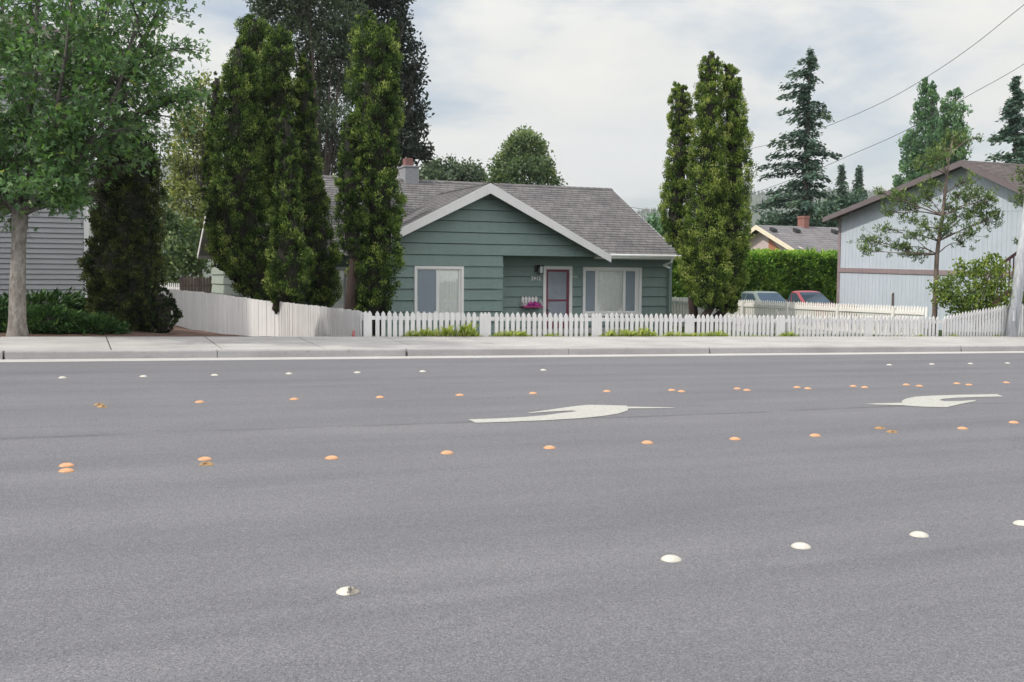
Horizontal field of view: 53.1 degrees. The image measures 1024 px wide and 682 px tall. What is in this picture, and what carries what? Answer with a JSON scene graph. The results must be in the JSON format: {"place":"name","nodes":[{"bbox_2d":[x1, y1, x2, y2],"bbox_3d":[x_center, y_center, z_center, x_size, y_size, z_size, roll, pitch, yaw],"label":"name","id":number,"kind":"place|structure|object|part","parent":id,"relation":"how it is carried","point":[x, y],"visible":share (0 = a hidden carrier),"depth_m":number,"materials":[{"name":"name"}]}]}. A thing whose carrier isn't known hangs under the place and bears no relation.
{"place":"outdoors","nodes":[
{"label":"outdoors","id":0,"kind":"place"},
{"bbox_2d":[88,163,875,277],"bbox_3d":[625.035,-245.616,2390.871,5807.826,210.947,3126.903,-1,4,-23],"label":"hills","id":1,"kind":"structure","parent":0,"point":[755,217],"depth_m":1568.55,"materials":[{"name":"green plant"}]},
{"bbox_2d":[90,157,888,227],"bbox_3d":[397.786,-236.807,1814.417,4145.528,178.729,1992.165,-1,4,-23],"label":"woods","id":2,"kind":"object","parent":1,"relation":"on","point":[762,193],"visible":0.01,"depth_m":1740.26,"materials":[{"name":"green plant"}]},
{"bbox_2d":[0,278,1022,338],"bbox_3d":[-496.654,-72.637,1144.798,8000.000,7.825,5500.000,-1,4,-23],"label":"ground","id":3,"kind":"structure","parent":0,"point":[177,331],"depth_m":21.98,"materials":[{"name":"brown soil"}]},
{"bbox_2d":[0,295,40,331],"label":"juniper","id":4,"kind":"object","parent":3,"relation":"on","point":[4,304],"visible":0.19,"depth_m":20.82,"materials":[{"name":"green plant"}]},
{"bbox_2d":[0,301,91,333],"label":"bush","id":5,"kind":"object","parent":3,"relation":"on","point":[45,319],"visible":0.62,"depth_m":20.56,"materials":[{"name":"green plant"}]},
{"bbox_2d":[0,286,92,315],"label":"juniper","id":6,"kind":"object","parent":3,"relation":"on","point":[76,301],"visible":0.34,"depth_m":22.69,"materials":[{"name":"green plant"}]},
{"bbox_2d":[0,13,97,302],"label":"grey house","id":7,"kind":"structure","parent":3,"relation":"on","point":[56,247],"depth_m":25.60,"materials":[{"name":"plastic"}]},
{"bbox_2d":[55,309,132,334],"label":"juniper","id":8,"kind":"object","parent":3,"relation":"on","point":[102,323],"visible":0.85,"depth_m":20.80,"materials":[{"name":"green plant"}]},
{"bbox_2d":[0,0,212,336],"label":"street tree","id":9,"kind":"object","parent":3,"relation":"on","point":[54,180],"visible":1,"depth_m":19.10,"materials":[{"name":"green plant"}]},
{"bbox_2d":[75,114,168,331],"bbox_3d":[-8.451,-2.511,22.227,1.942,4.860,1.837,-1,4,-23],"label":"dark evergreen","id":10,"kind":"object","parent":3,"relation":"on","point":[122,263],"visible":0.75,"depth_m":21.83,"materials":[{"name":"green plant"}]},
{"bbox_2d":[144,287,183,332],"bbox_3d":[-7.514,-0.625,22.035,0.849,1.088,0.712,1,4,16],"label":"round bush","id":11,"kind":"object","parent":3,"relation":"on","point":[162,316],"visible":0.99,"depth_m":21.87,"materials":[{"name":"green plant"}]},
{"bbox_2d":[150,130,177,243],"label":"tree","id":12,"kind":"object","parent":3,"relation":"on","point":[167,159],"visible":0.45,"depth_m":31.07,"materials":[{"name":"green plant"}]},
{"bbox_2d":[160,283,179,289],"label":"white garden fence","id":13,"kind":"object","parent":3,"relation":"on","point":[176,287],"visible":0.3,"depth_m":40.35,"materials":[{"name":"paint"}]},
{"bbox_2d":[155,191,211,289],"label":"tree","id":14,"kind":"object","parent":3,"relation":"on","point":[184,260],"visible":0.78,"depth_m":43.67,"materials":[{"name":"green plant"}]},
{"bbox_2d":[158,69,222,280],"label":"yellow tree","id":15,"kind":"object","parent":3,"relation":"on","point":[185,186],"visible":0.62,"depth_m":47.73,"materials":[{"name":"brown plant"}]},
{"bbox_2d":[178,276,211,292],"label":"brown fence","id":16,"kind":"object","parent":3,"relation":"on","point":[204,284],"visible":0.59,"depth_m":41.02,"materials":[{"name":"wood"}]},
{"bbox_2d":[198,71,252,298],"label":"arborvitae","id":17,"kind":"object","parent":3,"relation":"on","point":[206,167],"visible":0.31,"depth_m":30.76,"materials":[{"name":"green plant"}]},
{"bbox_2d":[197,42,274,300],"bbox_3d":[-7.615,-4.239,29.432,2.784,8.826,2.258,2,4,29],"label":"arborvitae","id":18,"kind":"object","parent":3,"relation":"on","point":[236,249],"visible":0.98,"depth_m":29.29,"materials":[{"name":"green plant"}]},
{"bbox_2d":[233,13,273,221],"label":"arborvitae","id":19,"kind":"object","parent":3,"relation":"on","point":[252,32],"visible":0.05,"depth_m":32.24,"materials":[{"name":"green plant"}]},
{"bbox_2d":[158,289,363,336],"bbox_3d":[-6.307,-0.601,26.093,9.682,1.400,1.324,4,5,44],"label":"board fence","id":20,"kind":"object","parent":3,"relation":"on","point":[222,313],"visible":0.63,"depth_m":26.77,"materials":[{"name":"white paint"}]},
{"bbox_2d":[254,23,305,303],"bbox_3d":[-6.859,-4.673,30.479,1.393,9.523,1.758,-2,4,-33],"label":"arborvitae","id":21,"kind":"object","parent":3,"relation":"on","point":[276,95],"visible":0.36,"depth_m":30.21,"materials":[{"name":"green plant"}]},
{"bbox_2d":[261,106,315,313],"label":"arborvitae","id":22,"kind":"object","parent":3,"relation":"on","point":[289,242],"visible":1,"depth_m":26.41,"materials":[{"name":"green plant"}]},
{"bbox_2d":[243,0,377,175],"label":"tall pine","id":23,"kind":"object","parent":3,"relation":"on","point":[334,28],"visible":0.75,"depth_m":49.57,"materials":[{"name":"green plant"}]},
{"bbox_2d":[294,52,343,307],"bbox_3d":[-5.914,-4.317,30.686,1.827,8.722,1.497,1,4,18],"label":"arborvitae","id":24,"kind":"object","parent":3,"relation":"on","point":[325,284],"visible":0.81,"depth_m":30.55,"materials":[{"name":"green plant"}]},
{"bbox_2d":[330,118,371,309],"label":"arborvitae","id":25,"kind":"object","parent":3,"relation":"on","point":[346,185],"visible":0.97,"depth_m":28.13,"materials":[{"name":"green plant"}]},
{"bbox_2d":[342,10,407,325],"bbox_3d":[-3.829,-4.581,28.663,1.839,9.370,2.048,0,4,-5],"label":"arborvitae","id":26,"kind":"object","parent":3,"relation":"on","point":[378,271],"visible":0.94,"depth_m":28.26,"materials":[{"name":"green plant"}]},
{"bbox_2d":[327,0,437,178],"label":"dark tree","id":27,"kind":"object","parent":3,"relation":"on","point":[413,147],"visible":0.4,"depth_m":61.97,"materials":[{"name":"green plant"}]},
{"bbox_2d":[373,18,404,334],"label":"arborvitae","id":28,"kind":"object","parent":3,"relation":"on","point":[393,25],"visible":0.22,"depth_m":28.78,"materials":[{"name":"green plant"}]},
{"bbox_2d":[197,158,680,335],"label":"green house","id":29,"kind":"structure","parent":3,"relation":"on","point":[477,248],"depth_m":34.54,"materials":[{"name":"teal paint"}]},
{"bbox_2d":[331,267,347,308],"bbox_3d":[-5.576,-1.558,31.977,0.995,1.504,0.165,-1,4,-23],"label":"window","id":30,"kind":"structure","parent":29,"relation":"in","point":[340,304],"depth_m":32.10,"materials":[{"name":"white paint"}]},
{"bbox_2d":[411,266,463,316],"bbox_3d":[-2.369,-1.556,32.539,1.705,1.636,0.445,-1,4,-23],"label":"window","id":31,"kind":"structure","parent":29,"relation":"in","point":[439,289],"depth_m":32.40,"materials":[{"name":"white paint"}]},
{"bbox_2d":[521,296,542,307],"bbox_3d":[0.672,-1.323,34.510,0.710,0.377,0.281,-1,4,-23],"label":"wall planter","id":32,"kind":"object","parent":29,"relation":"attached to","point":[529,300],"visible":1,"depth_m":34.55,"materials":[{"name":"white paint"}]},
{"bbox_2d":[524,301,539,305],"bbox_3d":[0.717,-1.262,34.480,0.606,0.215,0.289,-2,4,-32],"label":"flower bunch","id":33,"kind":"object","parent":32,"relation":"on","point":[532,303],"visible":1,"depth_m":34.43,"materials":[{"name":"pink plant"}]},
{"bbox_2d":[546,269,568,327],"bbox_3d":[1.556,-1.447,35.048,0.877,1.995,0.102,-1,4,-23],"label":"screen door","id":34,"kind":"structure","parent":29,"relation":"in","point":[557,281],"depth_m":35.06,"materials":[{"name":"red paint"}]},
{"bbox_2d":[578,267,641,316],"bbox_3d":[3.452,-1.735,36.036,2.396,1.708,0.445,-1,4,-23],"label":"window","id":35,"kind":"structure","parent":29,"relation":"in","point":[606,290],"depth_m":35.93,"materials":[{"name":"white paint"}]},
{"bbox_2d":[419,154,489,182],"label":"distant tree","id":36,"kind":"object","parent":3,"relation":"on","point":[436,169],"visible":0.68,"depth_m":89.14,"materials":[{"name":"green plant"}]},
{"bbox_2d":[483,123,567,185],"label":"tree","id":37,"kind":"object","parent":3,"relation":"on","point":[522,150],"visible":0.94,"depth_m":77.13,"materials":[{"name":"green plant"}]},
{"bbox_2d":[362,311,943,336],"bbox_3d":[4.481,-0.324,25.698,16.861,1.000,0.154,-1,4,-23],"label":"picket fence","id":38,"kind":"object","parent":3,"relation":"on","point":[485,319],"visible":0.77,"depth_m":25.15,"materials":[{"name":"white paint"}]},
{"bbox_2d":[645,209,667,236],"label":"distant tree","id":39,"kind":"object","parent":3,"relation":"on","point":[655,223],"visible":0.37,"depth_m":94.77,"materials":[{"name":"green plant"}]},
{"bbox_2d":[657,81,697,328],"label":"arborvitae","id":40,"kind":"object","parent":3,"relation":"on","point":[676,192],"visible":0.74,"depth_m":33.80,"materials":[{"name":"green plant"}]},
{"bbox_2d":[401,320,999,336],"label":"grass","id":41,"kind":"structure","parent":3,"relation":"on","point":[462,332],"depth_m":23.64,"materials":[{"name":"green plant"}]},
{"bbox_2d":[675,51,733,332],"bbox_3d":[6.326,-4.760,33.327,1.909,9.434,2.075,1,4,10],"label":"arborvitae","id":42,"kind":"object","parent":3,"relation":"on","point":[704,238],"visible":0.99,"depth_m":33.06,"materials":[{"name":"green plant"}]},
{"bbox_2d":[705,63,758,332],"bbox_3d":[7.240,-4.571,33.587,1.512,9.081,1.724,3,4,36],"label":"arborvitae","id":43,"kind":"object","parent":3,"relation":"on","point":[735,119],"visible":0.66,"depth_m":33.29,"materials":[{"name":"green plant"}]},
{"bbox_2d":[652,247,837,316],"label":"laurel hedge","id":44,"kind":"object","parent":3,"relation":"on","point":[783,273],"visible":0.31,"depth_m":45.83,"materials":[{"name":"green plant"}]},
{"bbox_2d":[727,291,807,318],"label":"parked car","id":45,"kind":"object","parent":3,"relation":"on","point":[764,296],"visible":0.3,"depth_m":40.89,"materials":[{"name":"grey paint"}]},
{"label":"side window","id":46,"kind":"part","parent":45,"relation":"part of","materials":[{"name":"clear glass"}]},
{"bbox_2d":[750,46,842,226],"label":"spruce","id":47,"kind":"object","parent":3,"relation":"on","point":[804,164],"visible":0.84,"depth_m":67.92,"materials":[{"name":"green plant"}]},
{"bbox_2d":[667,297,926,335],"bbox_3d":[8.472,-0.776,35.964,0.115,1.345,15.758,-1,4,-23],"label":"cream fence","id":48,"kind":"object","parent":3,"relation":"on","point":[773,309],"visible":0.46,"depth_m":33.32,"materials":[{"name":"white paint"}]},
{"bbox_2d":[749,189,865,226],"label":"background tree","id":49,"kind":"object","parent":3,"relation":"on","point":[829,208],"visible":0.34,"depth_m":74.19,"materials":[{"name":"green plant"}]},
{"bbox_2d":[786,290,859,323],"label":"parked car","id":50,"kind":"object","parent":3,"relation":"on","point":[807,296],"visible":0.32,"depth_m":42.25,"materials":[{"name":"red paint"}]},
{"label":"side window","id":51,"kind":"part","parent":50,"relation":"part of","materials":[{"name":"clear glass"}]},
{"bbox_2d":[831,164,852,203],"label":"spruce","id":52,"kind":"object","parent":3,"relation":"on","point":[841,182],"visible":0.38,"depth_m":129.82,"materials":[{"name":"green plant"}]},
{"bbox_2d":[851,165,868,201],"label":"spruce","id":53,"kind":"object","parent":3,"relation":"on","point":[858,180],"visible":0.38,"depth_m":129.80,"materials":[{"name":"green plant"}]},
{"bbox_2d":[892,129,922,188],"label":"poplar","id":54,"kind":"object","parent":3,"relation":"on","point":[908,138],"visible":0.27,"depth_m":85.72,"materials":[{"name":"green plant"}]},
{"bbox_2d":[904,77,942,182],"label":"poplar","id":55,"kind":"object","parent":3,"relation":"on","point":[923,114],"visible":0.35,"depth_m":84.75,"materials":[{"name":"green plant"}]},
{"bbox_2d":[846,127,1004,333],"bbox_3d":[12.641,-3.353,31.373,4.776,6.489,1.924,1,4,5],"label":"pine","id":56,"kind":"object","parent":3,"relation":"on","point":[981,204],"visible":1,"depth_m":31.17,"materials":[{"name":"green plant"}]},
{"bbox_2d":[920,80,947,176],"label":"poplar","id":57,"kind":"object","parent":3,"relation":"on","point":[933,136],"visible":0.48,"depth_m":83.83,"materials":[{"name":"green plant"}]},
{"bbox_2d":[937,100,949,166],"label":"poplar","id":58,"kind":"object","parent":3,"relation":"on","point":[940,108],"visible":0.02,"depth_m":87.96,"materials":[{"name":"green plant"}]},
{"bbox_2d":[939,86,973,165],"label":"poplar","id":59,"kind":"object","parent":3,"relation":"on","point":[956,123],"visible":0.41,"depth_m":84.52,"materials":[{"name":"green plant"}]},
{"bbox_2d":[926,251,1013,328],"bbox_3d":[13.740,-1.300,30.287,2.806,2.714,1.723,-1,4,-23],"label":"shrub","id":60,"kind":"object","parent":3,"relation":"on","point":[947,295],"visible":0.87,"depth_m":30.14,"materials":[{"name":"green plant"}]},
{"bbox_2d":[942,303,1023,335],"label":"sloping picket fence","id":61,"kind":"object","parent":3,"relation":"on","point":[963,324],"visible":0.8,"depth_m":29.57,"materials":[{"name":"white paint"}]},
{"bbox_2d":[985,75,1023,163],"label":"spruce","id":62,"kind":"object","parent":3,"relation":"on","point":[1010,132],"visible":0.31,"depth_m":61.92,"materials":[{"name":"green plant"}]},
{"bbox_2d":[987,251,1023,310],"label":"outside stair","id":63,"kind":"object","parent":3,"relation":"on","point":[1009,258],"visible":0.17,"depth_m":33.27,"materials":[{"name":"white"}]},
{"bbox_2d":[1005,203,1023,336],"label":"utility pole","id":64,"kind":"object","parent":3,"relation":"on","point":[1013,318],"visible":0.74,"depth_m":29.77,"materials":[{"name":"grey metal"}]},
{"bbox_2d":[631,64,1023,210],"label":"overhead cable","id":65,"kind":"object","parent":64,"relation":"attached to","point":[865,148],"visible":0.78,"depth_m":33.39,"materials":[{"name":"black plastic"}]},
{"bbox_2d":[699,5,1023,160],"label":"overhead cable","id":66,"kind":"object","parent":64,"relation":"attached to","point":[904,90],"visible":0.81,"depth_m":39.63,"materials":[{"name":"black plastic"}]},
{"bbox_2d":[1008,165,1023,315],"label":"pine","id":67,"kind":"object","parent":3,"relation":"on","point":[1020,201],"visible":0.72,"depth_m":30.79,"materials":[{"name":"green plant"}]},
{"bbox_2d":[0,353,1023,681],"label":"road","id":68,"kind":"structure","parent":0,"point":[138,545],"depth_m":6.12,"materials":[{"name":"grey asphalt"}]},
{"bbox_2d":[58,468,74,472],"bbox_3d":[-3.214,0.928,7.387,0.110,0.023,0.110,1,3,-2],"label":"road marker","id":69,"kind":"object","parent":68,"relation":"on","point":[65,470],"visible":1,"depth_m":7.36,"materials":[{"name":"orange plastic"}]},
{"bbox_2d":[59,463,74,466],"bbox_3d":[-3.305,0.915,7.599,0.110,0.023,0.110,4,4,44],"label":"road marker","id":70,"kind":"object","parent":68,"relation":"on","point":[66,465],"visible":1,"depth_m":7.57,"materials":[{"name":"orange plastic"}]},
{"bbox_2d":[197,456,211,460],"bbox_3d":[-2.396,0.914,7.986,0.110,0.023,0.110,3,3,25],"label":"road marker","id":71,"kind":"object","parent":68,"relation":"on","point":[204,458],"visible":1,"depth_m":7.95,"materials":[{"name":"orange plastic"}]},
{"bbox_2d":[199,462,213,465],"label":"road marker","id":72,"kind":"object","parent":68,"relation":"on","point":[206,464],"visible":1,"depth_m":7.75,"materials":[{"name":"orange plastic"}]},
{"bbox_2d":[325,455,338,459],"bbox_3d":[-1.437,0.925,8.159,0.110,0.023,0.110,0,3,-13],"label":"road marker","id":73,"kind":"object","parent":68,"relation":"on","point":[331,457],"visible":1,"depth_m":8.13,"materials":[{"name":"orange plastic"}]},
{"bbox_2d":[336,586,359,595],"bbox_3d":[-0.743,1.127,4.641,0.108,0.023,0.110,2,3,11],"label":"road marker","id":74,"kind":"object","parent":68,"relation":"on","point":[346,591],"visible":1,"depth_m":4.62,"materials":[{"name":"white plastic"}]},
{"bbox_2d":[441,450,453,453],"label":"road marker","id":75,"kind":"object","parent":68,"relation":"on","point":[446,452],"visible":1,"depth_m":8.49,"materials":[{"name":"orange plastic"}]},
{"bbox_2d":[0,351,1023,361],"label":"gutter","id":76,"kind":"object","parent":68,"relation":"on","point":[290,358],"depth_m":19.85,"materials":[{"name":"concrete"}]},
{"bbox_2d":[543,445,555,448],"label":"road marker","id":77,"kind":"object","parent":68,"relation":"on","point":[549,447],"visible":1,"depth_m":8.88,"materials":[{"name":"orange plastic"}]},
{"bbox_2d":[469,405,671,422],"bbox_3d":[0.646,0.801,11.424,2.847,0.051,0.808,-3,5,-45],"label":"turn arrow","id":78,"kind":"object","parent":68,"relation":"on","point":[583,411],"visible":1,"depth_m":11.39,"materials":[{"name":"paint"}]},
{"bbox_2d":[641,440,652,443],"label":"road marker","id":79,"kind":"object","parent":68,"relation":"on","point":[647,442],"visible":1,"depth_m":9.29,"materials":[{"name":"orange plastic"}]},
{"bbox_2d":[661,555,681,562],"bbox_3d":[0.827,1.124,5.315,0.110,0.023,0.110,1,3,4],"label":"road marker","id":80,"kind":"object","parent":68,"relation":"on","point":[671,558],"visible":1,"depth_m":5.29,"materials":[{"name":"white plastic"}]},
{"bbox_2d":[791,542,810,549],"bbox_3d":[1.592,1.123,5.639,0.110,0.023,0.110,3,4,32],"label":"road marker","id":81,"kind":"object","parent":68,"relation":"on","point":[800,545],"visible":1,"depth_m":5.61,"materials":[{"name":"white plastic"}]},
{"bbox_2d":[809,434,820,436],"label":"road marker","id":82,"kind":"object","parent":68,"relation":"on","point":[815,435],"visible":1,"depth_m":9.98,"materials":[{"name":"orange plastic"}]},
{"bbox_2d":[909,531,928,537],"bbox_3d":[2.373,1.122,5.964,0.110,0.023,0.110,2,3,16],"label":"road marker","id":83,"kind":"object","parent":68,"relation":"on","point":[919,534],"visible":1,"depth_m":5.93,"materials":[{"name":"white plastic"}]},
{"bbox_2d":[872,394,1000,406],"bbox_3d":[5.788,0.785,13.729,2.924,0.052,0.814,-3,5,-45],"label":"turn arrow","id":84,"kind":"object","parent":68,"relation":"on","point":[929,401],"visible":1,"depth_m":13.50,"materials":[{"name":"paint"}]},
{"bbox_2d":[1013,520,1023,525],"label":"road marker","id":85,"kind":"object","parent":68,"relation":"on","point":[1019,522],"visible":1,"depth_m":6.30,"materials":[{"name":"white plastic"}]},
{"bbox_2d":[0,336,1023,357],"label":"sidewalk","id":86,"kind":"structure","parent":0,"point":[96,343],"depth_m":21.72,"materials":[{"name":"concrete"}]},
{"bbox_2d":[4,0,1023,212],"label":"sky","id":87,"kind":"structure","parent":0,"point":[596,78],"materials":[{"name":"white"}]},
{"bbox_2d":[740,216,837,251],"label":"house","id":88,"kind":"structure","parent":0,"point":[802,234],"depth_m":57.66,"materials":[{"name":"brown"}]},
{"bbox_2d":[822,160,1023,329],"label":"blue building","id":89,"kind":"structure","parent":0,"point":[882,279],"depth_m":39.37,"materials":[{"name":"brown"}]},
{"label":"sidewalk bedding","id":90,"kind":"structure","parent":0,"visible":0},
{"bbox_2d":[0,345,1023,358],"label":"kerb","id":91,"kind":"structure","parent":90,"relation":"on","point":[112,354],"depth_m":20.12,"materials":[{"name":"concrete"}]}
]}

